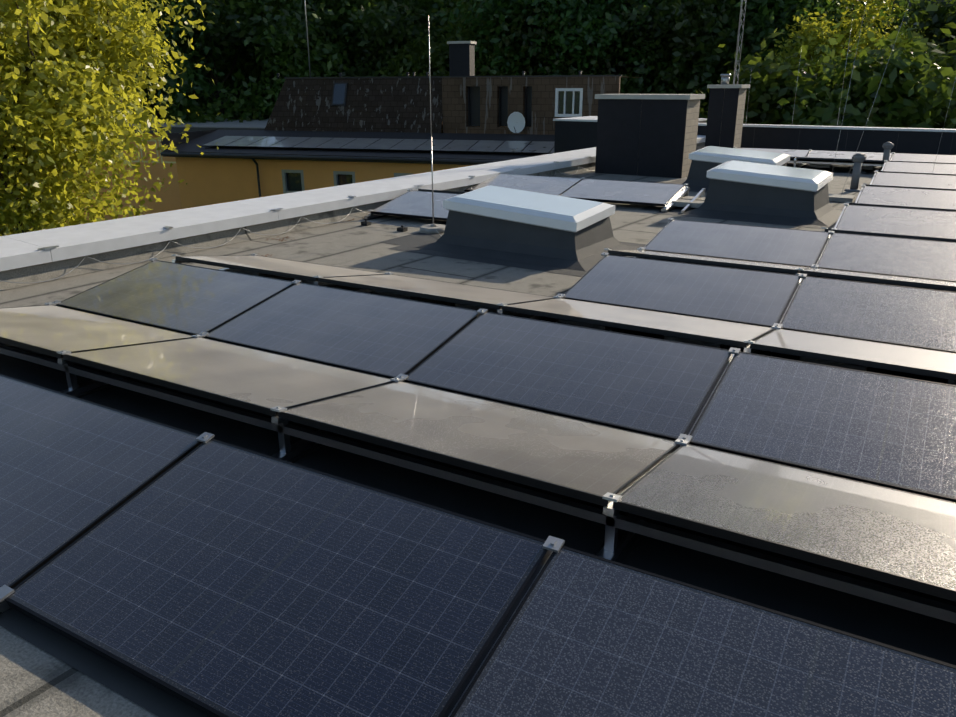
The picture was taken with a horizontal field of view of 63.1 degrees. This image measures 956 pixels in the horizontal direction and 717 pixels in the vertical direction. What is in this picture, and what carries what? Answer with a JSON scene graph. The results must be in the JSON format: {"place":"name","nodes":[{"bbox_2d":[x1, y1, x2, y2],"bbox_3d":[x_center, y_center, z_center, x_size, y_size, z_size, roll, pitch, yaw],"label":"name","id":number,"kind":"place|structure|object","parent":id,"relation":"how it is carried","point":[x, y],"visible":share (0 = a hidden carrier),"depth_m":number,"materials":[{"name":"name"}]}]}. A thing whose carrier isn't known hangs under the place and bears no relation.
{"place":"outdoors","nodes":[
{"label":"outdoors","id":0,"kind":"place"},
{"bbox_2d":[264,0,644,134],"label":"mansard block","id":1,"kind":"structure","parent":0,"point":[464,99],"depth_m":32.88,"materials":[{"name":"tile"}]},
{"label":"hill terrain","id":2,"kind":"structure","parent":0,"visible":0},
{"bbox_2d":[160,0,241,96],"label":"forest tree","id":3,"kind":"object","parent":2,"relation":"on","point":[226,57],"visible":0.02,"depth_m":66.70,"materials":[{"name":"green plant"}]},
{"bbox_2d":[414,0,479,55],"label":"forest tree","id":4,"kind":"object","parent":2,"relation":"on","point":[447,2],"visible":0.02,"depth_m":62.60,"materials":[{"name":"green plant"}]},
{"bbox_2d":[437,0,552,75],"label":"forest tree","id":5,"kind":"object","parent":2,"relation":"on","point":[467,30],"visible":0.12,"depth_m":51.55,"materials":[{"name":"green plant"}]},
{"bbox_2d":[436,0,655,75],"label":"forest tree","id":6,"kind":"object","parent":2,"relation":"on","point":[508,10],"visible":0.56,"depth_m":49.06,"materials":[{"name":"green plant"}]},
{"bbox_2d":[518,0,712,93],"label":"forest tree","id":7,"kind":"object","parent":2,"relation":"on","point":[641,58],"visible":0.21,"depth_m":48.62,"materials":[{"name":"green plant"}]},
{"bbox_2d":[502,0,758,93],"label":"forest tree","id":8,"kind":"object","parent":2,"relation":"on","point":[678,31],"visible":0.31,"depth_m":47.29,"materials":[{"name":"green plant"}]},
{"bbox_2d":[601,0,786,114],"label":"forest tree","id":9,"kind":"object","parent":2,"relation":"on","point":[633,86],"visible":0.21,"depth_m":47.17,"materials":[{"name":"green plant"}]},
{"bbox_2d":[608,0,793,85],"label":"forest tree","id":10,"kind":"object","parent":2,"relation":"on","point":[667,13],"depth_m":49.81,"materials":[{"name":"green plant"}]},
{"bbox_2d":[644,0,917,117],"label":"forest tree","id":11,"kind":"object","parent":2,"relation":"on","point":[768,13],"visible":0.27,"depth_m":46.13,"materials":[{"name":"green plant"}]},
{"bbox_2d":[667,0,917,117],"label":"forest tree","id":12,"kind":"object","parent":2,"relation":"on","point":[831,13],"visible":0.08,"depth_m":48.98,"materials":[{"name":"green plant"}]},
{"bbox_2d":[775,0,911,38],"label":"forest tree","id":13,"kind":"object","parent":2,"relation":"on","point":[884,8],"visible":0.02,"depth_m":52.27,"materials":[{"name":"green plant"}]},
{"bbox_2d":[844,0,955,56],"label":"forest tree","id":14,"kind":"object","parent":2,"relation":"on","point":[942,16],"visible":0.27,"depth_m":50.16,"materials":[{"name":"green plant"}]},
{"bbox_2d":[891,0,951,52],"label":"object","id":15,"kind":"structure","parent":2,"relation":"on","point":[910,3],"depth_m":67.80,"materials":[{"name":"green plant"}]},
{"label":"ground","id":16,"kind":"structure","parent":0,"visible":0},
{"bbox_2d":[0,14,114,225],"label":"tree","id":17,"kind":"object","parent":16,"relation":"on","point":[17,145],"depth_m":24.39,"materials":[{"name":"green plant"}]},
{"bbox_2d":[0,0,239,235],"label":"tree","id":18,"kind":"object","parent":16,"relation":"on","point":[74,59],"visible":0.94,"depth_m":20.57,"materials":[{"name":"yellow plant"}]},
{"bbox_2d":[40,114,268,223],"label":"flat building","id":19,"kind":"structure","parent":16,"relation":"on","point":[170,197],"depth_m":48.78,"materials":[{"name":"painted plaster"},{"name":"roof tiles"}]},
{"bbox_2d":[96,0,250,123],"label":"forest tree","id":20,"kind":"object","parent":16,"relation":"on","point":[186,76],"visible":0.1,"depth_m":52.42,"materials":[{"name":"green plant"}]},
{"bbox_2d":[134,1,230,111],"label":"forest tree","id":21,"kind":"object","parent":16,"relation":"on","point":[199,101],"depth_m":75.18,"materials":[{"name":"green plant"}]},
{"bbox_2d":[149,90,251,123],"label":"shrub","id":22,"kind":"object","parent":16,"relation":"on","point":[186,116],"visible":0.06,"depth_m":51.82,"materials":[{"name":"green plant"}]},
{"bbox_2d":[130,0,340,118],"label":"forest tree","id":23,"kind":"object","parent":16,"relation":"on","point":[218,28],"visible":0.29,"depth_m":54.68,"materials":[{"name":"green plant"}]},
{"bbox_2d":[238,108,264,122],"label":"tree","id":24,"kind":"object","parent":16,"relation":"on","point":[253,109],"depth_m":52.43,"materials":[{"name":"green plant"}]},
{"bbox_2d":[196,0,361,112],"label":"forest tree","id":25,"kind":"object","parent":16,"relation":"on","point":[224,53],"depth_m":61.29,"materials":[{"name":"green plant"}]},
{"bbox_2d":[207,0,394,120],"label":"forest tree","id":26,"kind":"object","parent":16,"relation":"on","point":[320,61],"visible":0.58,"depth_m":54.91,"materials":[{"name":"green plant"}]},
{"bbox_2d":[274,0,386,87],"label":"forest tree","id":27,"kind":"object","parent":16,"relation":"on","point":[359,58],"depth_m":59.98,"materials":[{"name":"green plant"}]},
{"bbox_2d":[160,129,554,208],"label":"orange wing","id":28,"kind":"structure","parent":16,"relation":"on","point":[211,175],"depth_m":31.70,"materials":[{"name":"paint"}]},
{"bbox_2d":[202,136,245,146],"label":"solar panel","id":29,"kind":"object","parent":28,"relation":"on","point":[223,141],"visible":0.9,"depth_m":33.05,"materials":[{"name":"grey glass"}]},
{"bbox_2d":[224,136,267,146],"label":"solar panel","id":30,"kind":"object","parent":28,"relation":"on","point":[245,141],"visible":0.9,"depth_m":32.73,"materials":[{"name":"grey glass"}]},
{"bbox_2d":[246,136,287,147],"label":"solar panel","id":31,"kind":"object","parent":28,"relation":"on","point":[267,142],"visible":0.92,"depth_m":32.42,"materials":[{"name":"grey glass"}]},
{"bbox_2d":[269,137,311,147],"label":"solar panel","id":32,"kind":"object","parent":28,"relation":"on","point":[289,142],"visible":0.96,"depth_m":32.13,"materials":[{"name":"grey glass"}]},
{"bbox_2d":[292,137,332,148],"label":"solar panel","id":33,"kind":"object","parent":28,"relation":"on","point":[312,143],"visible":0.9,"depth_m":31.85,"materials":[{"name":"grey glass"}]},
{"bbox_2d":[315,138,356,148],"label":"solar panel","id":34,"kind":"object","parent":28,"relation":"on","point":[335,143],"visible":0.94,"depth_m":31.52,"materials":[{"name":"grey glass"}]},
{"bbox_2d":[339,138,380,149],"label":"solar panel","id":35,"kind":"object","parent":28,"relation":"on","point":[359,144],"visible":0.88,"depth_m":31.24,"materials":[{"name":"grey glass"}]},
{"bbox_2d":[364,138,403,149],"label":"solar panel","id":36,"kind":"object","parent":28,"relation":"on","point":[383,144],"visible":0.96,"depth_m":30.93,"materials":[{"name":"grey glass"}]},
{"bbox_2d":[388,139,428,150],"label":"solar panel","id":37,"kind":"object","parent":28,"relation":"on","point":[408,144],"visible":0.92,"depth_m":30.63,"materials":[{"name":"grey glass"}]},
{"bbox_2d":[414,139,452,150],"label":"solar panel","id":38,"kind":"object","parent":28,"relation":"on","point":[438,144],"visible":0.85,"depth_m":30.35,"materials":[{"name":"grey glass"}]},
{"bbox_2d":[440,140,478,151],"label":"solar panel","id":39,"kind":"object","parent":28,"relation":"on","point":[459,145],"visible":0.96,"depth_m":30.02,"materials":[{"name":"grey glass"}]},
{"bbox_2d":[466,140,504,152],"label":"solar panel","id":40,"kind":"object","parent":28,"relation":"on","point":[488,146],"visible":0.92,"depth_m":29.76,"materials":[{"name":"grey glass"}]},
{"bbox_2d":[493,141,531,152],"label":"solar panel","id":41,"kind":"object","parent":28,"relation":"on","point":[512,146],"visible":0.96,"depth_m":29.43,"materials":[{"name":"grey glass"}]},
{"bbox_2d":[521,141,554,153],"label":"solar panel","id":42,"kind":"object","parent":28,"relation":"on","point":[539,147],"visible":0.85,"depth_m":29.11,"materials":[{"name":"grey glass"}]},
{"bbox_2d":[259,0,466,76],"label":"forest tree","id":43,"kind":"object","parent":16,"relation":"on","point":[342,31],"visible":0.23,"depth_m":57.10,"materials":[{"name":"green plant"}]},
{"bbox_2d":[294,0,449,76],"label":"forest tree","id":44,"kind":"object","parent":16,"relation":"on","point":[378,21],"visible":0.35,"depth_m":55.54,"materials":[{"name":"green plant"}]},
{"bbox_2d":[0,150,873,716],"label":"roof deck","id":45,"kind":"structure","parent":16,"relation":"on","point":[36,682],"depth_m":8.05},
{"bbox_2d":[261,219,353,256],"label":"roof leaf litter","id":46,"kind":"object","parent":45,"relation":"on","point":[287,237],"visible":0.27,"depth_m":9.70,"materials":[{"name":"brown plant"}]},
{"bbox_2d":[0,142,704,290],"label":"parapet upstand","id":47,"kind":"object","parent":45,"relation":"on","point":[30,275],"visible":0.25,"depth_m":9.00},
{"bbox_2d":[0,135,705,270],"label":"parapet coping","id":48,"kind":"object","parent":47,"relation":"on","point":[20,250],"visible":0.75,"depth_m":9.79,"materials":[{"name":"metal"}]},
{"bbox_2d":[0,162,955,716],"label":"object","id":49,"kind":"object","parent":45,"relation":"on","point":[914,632],"visible":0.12,"depth_m":3.28,"materials":[{"name":"grey metal"}]},
{"bbox_2d":[176,255,384,280],"bbox_3d":[-1.872,-0.878,7.456,1.755,0.035,1.038,11,12,28],"label":"solar panel","id":50,"kind":"object","parent":49,"relation":"on","point":[284,267],"visible":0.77,"depth_m":7.31,"materials":[{"name":"grey glass"}]},
{"bbox_2d":[0,155,955,716],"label":"mounting frame","id":51,"kind":"object","parent":49,"relation":"on","point":[626,533],"visible":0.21,"depth_m":3.36,"materials":[{"name":"silver metal"}]},
{"bbox_2d":[0,305,194,357],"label":"solar panel","id":52,"kind":"object","parent":51,"relation":"on","point":[50,330],"visible":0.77,"depth_m":5.51,"materials":[{"name":"grey glass"}]},
{"bbox_2d":[0,374,202,588],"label":"solar panel","id":53,"kind":"object","parent":51,"relation":"on","point":[73,469],"visible":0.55,"depth_m":3.55,"materials":[{"name":"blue glass"}]},
{"bbox_2d":[56,260,293,337],"bbox_3d":[-2.519,-0.531,6.486,1.755,0.035,1.038,11,32,28],"label":"solar panel","id":54,"kind":"object","parent":51,"relation":"on","point":[184,298],"visible":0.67,"depth_m":6.42,"materials":[{"name":"blue glass"}]},
{"bbox_2d":[63,337,394,416],"bbox_3d":[-1.520,0.070,4.780,1.755,0.035,1.038,11,12,28],"label":"solar panel","id":55,"kind":"object","parent":51,"relation":"on","point":[259,381],"visible":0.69,"depth_m":4.65,"materials":[{"name":"grey glass"}]},
{"bbox_2d":[4,439,551,716],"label":"solar panel","id":56,"kind":"object","parent":51,"relation":"on","point":[214,578],"visible":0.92,"depth_m":2.74,"materials":[{"name":"blue glass"}]},
{"bbox_2d":[203,283,480,378],"bbox_3d":[-0.986,-0.238,5.641,1.755,0.035,1.038,11,32,28],"label":"solar panel","id":57,"kind":"object","parent":51,"relation":"on","point":[380,335],"visible":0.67,"depth_m":5.56,"materials":[{"name":"blue glass"}]},
{"bbox_2d":[371,190,460,220],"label":"solar panel","id":58,"kind":"object","parent":51,"relation":"on","point":[414,204],"visible":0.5,"depth_m":11.19,"materials":[{"name":"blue glass"}]},
{"bbox_2d":[318,274,553,309],"bbox_3d":[-0.339,-0.585,6.611,1.755,0.035,1.038,11,12,28],"label":"solar panel","id":59,"kind":"object","parent":51,"relation":"on","point":[484,297],"visible":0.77,"depth_m":6.45,"materials":[{"name":"grey glass"}]},
{"bbox_2d":[418,189,466,193],"bbox_3d":[0.086,-2.537,12.114,1.755,0.036,1.038,11,12,28],"label":"wind deflector","id":60,"kind":"object","parent":51,"relation":"on","point":[453,192],"visible":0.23,"depth_m":11.87,"materials":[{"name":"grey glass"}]},
{"bbox_2d":[0,147,894,601],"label":"panel clamps","id":61,"kind":"object","parent":51,"relation":"attached to","point":[554,543],"visible":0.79,"depth_m":4.71,"materials":[{"name":"silver metal"}]},
{"bbox_2d":[278,381,679,506],"bbox_3d":[0.014,0.362,3.935,1.755,0.035,1.038,11,12,28],"label":"wind deflector","id":62,"kind":"object","parent":51,"relation":"on","point":[594,463],"visible":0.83,"depth_m":3.78,"materials":[{"name":"grey glass"}]},
{"bbox_2d":[464,173,581,194],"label":"solar panel","id":63,"kind":"object","parent":51,"relation":"on","point":[549,185],"visible":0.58,"depth_m":13.35,"materials":[{"name":"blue glass"}]},
{"bbox_2d":[403,312,732,440],"bbox_3d":[0.547,0.055,4.796,1.755,0.035,1.038,11,32,28],"label":"solar panel","id":64,"kind":"object","parent":51,"relation":"on","point":[659,388],"visible":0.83,"depth_m":4.71,"materials":[{"name":"blue glass"}]},
{"bbox_2d":[229,162,955,384],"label":"pv ballast","id":65,"kind":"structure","parent":51,"relation":"on","point":[683,201],"depth_m":6.39,"materials":[{"name":"grey concrete"}]},
{"bbox_2d":[561,179,685,205],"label":"solar panel","id":66,"kind":"object","parent":51,"relation":"on","point":[640,193],"visible":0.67,"depth_m":12.42,"materials":[{"name":"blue glass"}]},
{"bbox_2d":[502,298,774,347],"bbox_3d":[1.194,-0.292,5.766,1.755,0.035,1.038,11,12,28],"label":"wind deflector","id":67,"kind":"object","parent":51,"relation":"on","point":[692,328],"visible":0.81,"depth_m":5.59,"materials":[{"name":"silver glass"}]},
{"bbox_2d":[563,255,800,329],"bbox_3d":[1.728,-0.599,6.627,1.755,0.035,1.038,11,32,28],"label":"solar panel","id":68,"kind":"object","parent":51,"relation":"on","point":[754,297],"visible":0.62,"depth_m":6.56,"materials":[{"name":"blue glass"}]},
{"bbox_2d":[450,546,955,716],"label":"solar panel","id":69,"kind":"object","parent":51,"relation":"on","point":[584,634],"visible":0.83,"depth_m":2.30,"materials":[{"name":"blue glass"}]},
{"bbox_2d":[608,250,812,273],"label":"solar panel","id":70,"kind":"object","parent":51,"relation":"on","point":[774,267],"visible":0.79,"depth_m":7.37,"materials":[{"name":"silver glass"}]},
{"bbox_2d":[644,220,829,266],"bbox_3d":[2.822,-1.270,8.506,1.755,0.036,1.038,11,32,28],"label":"solar panel","id":71,"kind":"object","parent":51,"relation":"on","point":[796,247],"visible":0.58,"depth_m":8.45,"materials":[{"name":"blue glass"}]},
{"bbox_2d":[736,147,809,156],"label":"solar panel","id":72,"kind":"object","parent":51,"relation":"on","point":[797,153],"visible":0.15,"depth_m":18.69,"materials":[{"name":"blue glass"}]},
{"bbox_2d":[612,444,955,601],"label":"wind deflector","id":73,"kind":"object","parent":51,"relation":"on","point":[903,539],"visible":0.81,"depth_m":3.07,"materials":[{"name":"silver glass"}]},
{"bbox_2d":[689,352,955,502],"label":"solar panel","id":74,"kind":"object","parent":51,"relation":"on","point":[890,431],"visible":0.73,"depth_m":4.00,"materials":[{"name":"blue glass"}]},
{"bbox_2d":[787,163,879,167],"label":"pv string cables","id":75,"kind":"object","parent":51,"relation":"attached to","point":[820,165],"visible":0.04,"depth_m":16.68,"materials":[{"name":"black rubber"}]},
{"bbox_2d":[796,157,885,163],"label":"solar panel","id":76,"kind":"object","parent":51,"relation":"on","point":[838,160],"visible":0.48,"depth_m":16.80,"materials":[{"name":"black glass"}]},
{"bbox_2d":[806,150,892,160],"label":"solar panel","id":77,"kind":"object","parent":51,"relation":"on","point":[842,154],"visible":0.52,"depth_m":18.00,"materials":[{"name":"blue glass"}]},
{"bbox_2d":[750,329,955,379],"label":"solar panel","id":78,"kind":"object","parent":51,"relation":"on","point":[921,361],"visible":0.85,"depth_m":4.88,"materials":[{"name":"silver glass"}]},
{"bbox_2d":[781,276,955,352],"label":"solar panel","id":79,"kind":"object","parent":51,"relation":"on","point":[922,318],"visible":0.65,"depth_m":5.87,"materials":[{"name":"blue glass"}]},
{"bbox_2d":[800,268,955,290],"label":"solar panel","id":80,"kind":"object","parent":51,"relation":"on","point":[896,280],"visible":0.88,"depth_m":6.64,"materials":[{"name":"silver glass"}]},
{"bbox_2d":[817,233,955,281],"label":"solar panel","id":81,"kind":"object","parent":51,"relation":"on","point":[919,258],"visible":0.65,"depth_m":7.75,"materials":[{"name":"blue glass"}]},
{"bbox_2d":[825,229,955,241],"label":"solar panel","id":82,"kind":"object","parent":51,"relation":"on","point":[896,236],"visible":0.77,"depth_m":8.35,"materials":[{"name":"silver glass"}]},
{"bbox_2d":[836,205,955,238],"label":"solar panel","id":83,"kind":"object","parent":51,"relation":"on","point":[913,222],"visible":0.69,"depth_m":9.65,"materials":[{"name":"blue glass"}]},
{"bbox_2d":[849,203,955,211],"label":"solar panel","id":84,"kind":"object","parent":51,"relation":"on","point":[922,208],"visible":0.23,"depth_m":10.20,"materials":[{"name":"black glass"}]},
{"bbox_2d":[857,186,955,209],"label":"solar panel","id":85,"kind":"object","parent":51,"relation":"on","point":[925,198],"visible":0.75,"depth_m":11.55,"materials":[{"name":"blue glass"}]},
{"bbox_2d":[865,184,955,190],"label":"solar panel","id":86,"kind":"object","parent":51,"relation":"on","point":[912,187],"visible":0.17,"depth_m":12.04,"materials":[{"name":"black glass"}]},
{"bbox_2d":[871,172,955,188],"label":"solar panel","id":87,"kind":"object","parent":51,"relation":"on","point":[917,180],"visible":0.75,"depth_m":13.44,"materials":[{"name":"blue glass"}]},
{"bbox_2d":[878,171,955,175],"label":"wind deflector","id":88,"kind":"object","parent":51,"relation":"on","point":[917,173],"visible":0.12,"depth_m":13.91,"materials":[{"name":"silver glass"}]},
{"bbox_2d":[883,161,955,173],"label":"solar panel","id":89,"kind":"object","parent":51,"relation":"on","point":[914,167],"visible":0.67,"depth_m":15.33,"materials":[{"name":"blue glass"}]},
{"bbox_2d":[890,161,955,163],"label":"wind deflector","id":90,"kind":"object","parent":51,"relation":"on","point":[922,162],"visible":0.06,"depth_m":15.76,"materials":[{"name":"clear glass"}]},
{"bbox_2d":[891,153,955,162],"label":"solar panel","id":91,"kind":"object","parent":51,"relation":"on","point":[923,158],"visible":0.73,"depth_m":17.20,"materials":[{"name":"blue glass"}]},
{"bbox_2d":[0,1,955,282],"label":"lightning protection","id":92,"kind":"object","parent":45,"relation":"on","point":[432,229],"visible":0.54,"depth_m":10.18,"materials":[{"name":"silver metal"}]},
{"bbox_2d":[415,185,639,270],"bbox_3d":[0.583,-1.604,9.060,2.250,0.634,1.450,13,23,32],"label":"skylight","id":93,"kind":"object","parent":45,"relation":"on","point":[510,224],"visible":0.98,"depth_m":8.71,"materials":[{"name":"plastic"}]},
{"bbox_2d":[381,178,842,276],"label":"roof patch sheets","id":94,"kind":"object","parent":45,"relation":"on","point":[409,243],"visible":0.2,"depth_m":9.44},
{"bbox_2d":[595,94,704,177],"bbox_3d":[3.524,-4.676,16.252,2.049,1.603,0.860,13,23,32],"label":"chimney","id":95,"kind":"object","parent":45,"relation":"on","point":[653,135],"visible":1,"depth_m":15.89,"materials":[{"name":"beige brick"}]},
{"bbox_2d":[705,84,749,147],"bbox_3d":[6.744,-6.522,21.177,0.908,1.766,0.790,13,23,32],"label":"chimney","id":96,"kind":"object","parent":45,"relation":"on","point":[726,108],"visible":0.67,"depth_m":20.89,"materials":[{"name":"beige brick"}]},
{"bbox_2d":[720,0,746,84],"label":"chimney mast","id":97,"kind":"object","parent":96,"relation":"on","point":[725,79],"visible":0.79,"depth_m":20.61,"materials":[{"name":"silver metal"}]},
{"bbox_2d":[682,146,790,190],"bbox_3d":[4.739,-3.465,14.168,2.050,0.694,1.450,13,23,32],"label":"skylight","id":98,"kind":"object","parent":45,"relation":"on","point":[705,160],"visible":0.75,"depth_m":14.03,"materials":[{"name":"plastic"}]},
{"bbox_2d":[684,160,841,225],"bbox_3d":[4.260,-2.492,11.431,2.050,0.694,1.450,13,23,32],"label":"skylight","id":99,"kind":"object","parent":45,"relation":"on","point":[755,191],"visible":1,"depth_m":11.09,"materials":[{"name":"plastic"}]},
{"bbox_2d":[697,123,955,154],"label":"wall","id":100,"kind":"structure","parent":45,"relation":"on","point":[875,139],"depth_m":21.27,"materials":[{"name":"metal"}]},
{"bbox_2d":[844,142,893,191],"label":"roof vents","id":101,"kind":"object","parent":45,"relation":"on","point":[859,159],"visible":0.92,"depth_m":13.74,"materials":[{"name":"grey metal"}]},
{"bbox_2d":[380,0,559,120],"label":"forest tree","id":102,"kind":"object","parent":16,"relation":"on","point":[416,61],"visible":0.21,"depth_m":54.04,"materials":[{"name":"green plant"}]},
{"bbox_2d":[553,116,706,152],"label":"link block","id":103,"kind":"structure","parent":16,"relation":"on","point":[574,133],"depth_m":25.11,"materials":[{"name":"metal"}]},
{"bbox_2d":[687,32,853,124],"bbox_3d":[13.433,-10.779,36.610,10.841,8.298,7.565,7,21,20],"label":"tree","id":104,"kind":"object","parent":16,"relation":"on","point":[761,103],"visible":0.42,"depth_m":34.40,"materials":[{"name":"green plant"}]},
{"bbox_2d":[754,0,935,85],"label":"lit tree","id":105,"kind":"object","parent":16,"relation":"on","point":[812,36],"visible":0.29,"depth_m":41.61,"materials":[{"name":"green plant"}]},
{"bbox_2d":[743,4,955,128],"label":"tree","id":106,"kind":"object","parent":16,"relation":"on","point":[911,93],"visible":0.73,"depth_m":30.42,"materials":[{"name":"green plant"}]},
{"bbox_2d":[857,22,955,128],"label":"tree","id":107,"kind":"object","parent":16,"relation":"on","point":[951,60],"visible":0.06,"depth_m":35.28,"materials":[{"name":"green plant"}]}
]}

